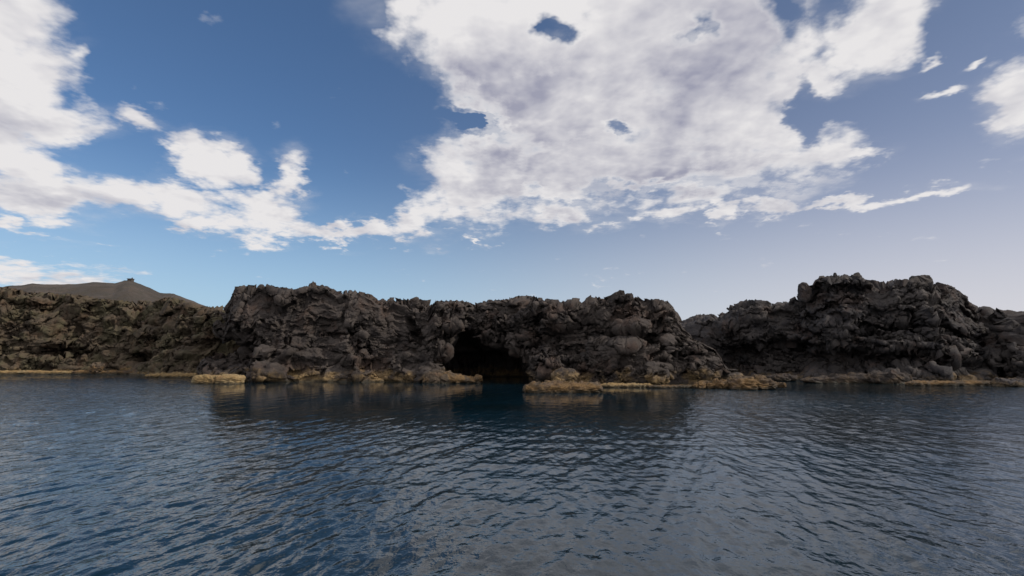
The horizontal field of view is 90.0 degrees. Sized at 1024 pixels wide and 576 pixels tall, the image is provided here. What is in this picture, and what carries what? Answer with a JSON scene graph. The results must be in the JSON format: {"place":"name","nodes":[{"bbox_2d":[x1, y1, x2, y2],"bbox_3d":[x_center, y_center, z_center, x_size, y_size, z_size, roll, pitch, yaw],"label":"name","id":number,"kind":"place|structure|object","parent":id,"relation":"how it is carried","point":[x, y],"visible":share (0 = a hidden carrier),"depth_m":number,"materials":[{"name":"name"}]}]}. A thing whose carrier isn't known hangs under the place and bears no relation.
{"place":"outdoors","nodes":[
{"label":"outdoors","id":0,"kind":"place"},
{"bbox_2d":[5,281,205,306],"bbox_3d":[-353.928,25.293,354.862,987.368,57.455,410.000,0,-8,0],"label":"hill","id":1,"kind":"structure","parent":0,"point":[130,291],"depth_m":307.71,"materials":[{"name":"grey stone"}]},
{"bbox_2d":[0,286,240,374],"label":"inlet cliff","id":2,"kind":"structure","parent":0,"point":[48,331],"depth_m":76.77,"materials":[{"name":"brown stone"}]},
{"bbox_2d":[197,284,737,384],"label":"headland cliff","id":3,"kind":"structure","parent":0,"point":[321,333],"depth_m":49.26,"materials":[{"name":"grey stone"}]},
{"bbox_2d":[308,282,316,287],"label":"perched rock","id":4,"kind":"object","parent":3,"relation":"on","point":[314,284],"visible":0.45,"depth_m":53.22,"materials":[{"name":"grey stone"}]},
{"bbox_2d":[411,297,419,307],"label":"perched rock","id":5,"kind":"object","parent":3,"relation":"on","point":[415,302],"visible":1,"depth_m":52.31,"materials":[{"name":"grey stone"}]},
{"bbox_2d":[723,372,743,379],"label":"boulder","id":6,"kind":"object","parent":3,"relation":"on","point":[734,375],"visible":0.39,"depth_m":43.40,"materials":[{"name":"grey stone"}]},
{"bbox_2d":[0,374,1023,575],"bbox_3d":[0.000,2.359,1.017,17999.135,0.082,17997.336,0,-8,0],"label":"water","id":7,"kind":"structure","parent":0,"point":[120,475],"depth_m":9.38,"materials":[{"name":"blue liquid"}]},
{"bbox_2d":[0,370,71,373],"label":"tidal rock","id":8,"kind":"object","parent":7,"relation":"in","point":[32,372],"visible":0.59,"depth_m":72.52,"materials":[{"name":"brown stone"}]},
{"bbox_2d":[71,370,131,373],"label":"tidal rock","id":9,"kind":"object","parent":7,"relation":"in","point":[104,372],"visible":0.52,"depth_m":72.47,"materials":[{"name":"brown stone"}]},
{"bbox_2d":[89,362,104,372],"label":"boulder","id":10,"kind":"object","parent":9,"relation":"on","point":[96,367],"visible":1,"depth_m":72.25,"materials":[{"name":"beige stone"}]},
{"bbox_2d":[145,371,197,377],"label":"tidal rock","id":11,"kind":"object","parent":7,"relation":"in","point":[177,374],"visible":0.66,"depth_m":59.22,"materials":[{"name":"brown stone"}]},
{"bbox_2d":[191,374,245,383],"bbox_3d":[-25.887,8.207,45.218,4.179,1.226,2.011,0,-8,0],"label":"boulder","id":12,"kind":"object","parent":7,"relation":"in","point":[220,379],"visible":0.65,"depth_m":44.41,"materials":[{"name":"beige stone"}]},
{"bbox_2d":[423,369,482,383],"bbox_3d":[-5.339,8.353,46.680,5.393,1.871,3.102,0,-8,0],"label":"tidal rock","id":13,"kind":"object","parent":7,"relation":"in","point":[440,377],"visible":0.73,"depth_m":45.64,"materials":[{"name":"grey stone"}]},
{"bbox_2d":[522,380,602,392],"bbox_3d":[3.358,6.668,33.787,5.362,1.207,2.315,0,-8,0],"label":"tidal rock","id":14,"kind":"object","parent":7,"relation":"in","point":[555,386],"visible":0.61,"depth_m":32.92,"materials":[{"name":"brown stone"}]},
{"bbox_2d":[550,367,579,382],"bbox_3d":[4.456,7.551,42.914,2.459,1.799,1.506,0,-8,0],"label":"boulder","id":15,"kind":"object","parent":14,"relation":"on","point":[566,374],"visible":0.59,"depth_m":42.51,"materials":[{"name":"grey stone"}]},
{"bbox_2d":[602,382,651,387],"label":"tidal rock","id":16,"kind":"object","parent":7,"relation":"in","point":[624,385],"visible":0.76,"depth_m":39.07,"materials":[{"name":"brown stone"}]},
{"bbox_2d":[647,384,691,387],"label":"tidal rock","id":17,"kind":"object","parent":7,"relation":"in","point":[670,386],"visible":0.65,"depth_m":38.17,"materials":[{"name":"brown stone"}]},
{"bbox_2d":[692,378,728,388],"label":"tidal rock","id":18,"kind":"object","parent":7,"relation":"in","point":[715,383],"visible":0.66,"depth_m":37.43,"materials":[{"name":"brown stone"}]},
{"bbox_2d":[727,374,786,389],"bbox_3d":[17.736,7.099,37.134,4.134,1.721,2.603,0,-8,0],"label":"tidal rock","id":19,"kind":"object","parent":7,"relation":"in","point":[757,382],"visible":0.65,"depth_m":36.41,"materials":[{"name":"brown stone"}]},
{"bbox_2d":[766,373,797,381],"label":"tidal rock","id":20,"kind":"object","parent":7,"relation":"in","point":[786,377],"visible":0.71,"depth_m":49.34,"materials":[{"name":"grey stone"}]},
{"bbox_2d":[800,372,870,382],"bbox_3d":[29.618,8.335,46.312,7.009,1.497,2.134,0,-8,0],"label":"tidal rock","id":21,"kind":"object","parent":7,"relation":"in","point":[851,377],"visible":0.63,"depth_m":45.60,"materials":[{"name":"grey stone"}]},
{"bbox_2d":[867,369,912,383],"bbox_3d":[33.437,8.109,45.262,3.820,1.788,2.217,0,-8,0],"label":"boulder","id":22,"kind":"object","parent":7,"relation":"in","point":[892,376],"visible":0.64,"depth_m":44.57,"materials":[{"name":"grey stone"}]},
{"bbox_2d":[905,380,990,385],"bbox_3d":[36.062,7.865,41.898,7.652,0.738,1.462,0,-8,0],"label":"tidal rock","id":23,"kind":"object","parent":7,"relation":"in","point":[949,383],"visible":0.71,"depth_m":41.33,"materials":[{"name":"brown stone"}]},
{"bbox_2d":[990,377,1023,386],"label":"boulder","id":24,"kind":"object","parent":7,"relation":"in","point":[1005,382],"visible":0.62,"depth_m":39.93,"materials":[{"name":"grey stone"}]},
{"bbox_2d":[0,0,1023,320],"label":"sky","id":25,"kind":"structure","parent":0,"point":[701,157],"materials":[{"name":"blue"}]},
{"bbox_2d":[680,274,1023,380],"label":"bay cliff","id":26,"kind":"structure","parent":0,"point":[914,328],"depth_m":54.12,"materials":[{"name":"grey stone"}]},
{"bbox_2d":[797,282,811,303],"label":"perched rock","id":27,"kind":"object","parent":26,"relation":"on","point":[804,293],"visible":1,"depth_m":56.49,"materials":[{"name":"grey stone"}]},
{"bbox_2d":[833,273,837,287],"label":"perched rock","id":28,"kind":"object","parent":26,"relation":"on","point":[836,277],"visible":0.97,"depth_m":55.68,"materials":[{"name":"grey stone"}]},
{"bbox_2d":[909,275,933,292],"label":"perched rock","id":29,"kind":"object","parent":26,"relation":"on","point":[927,276],"visible":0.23,"depth_m":53.61,"materials":[{"name":"grey stone"}]},
{"bbox_2d":[977,306,1023,378],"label":"shore cliff","id":30,"kind":"structure","parent":0,"point":[1003,338],"depth_m":50.80,"materials":[{"name":"grey stone"}]}
]}

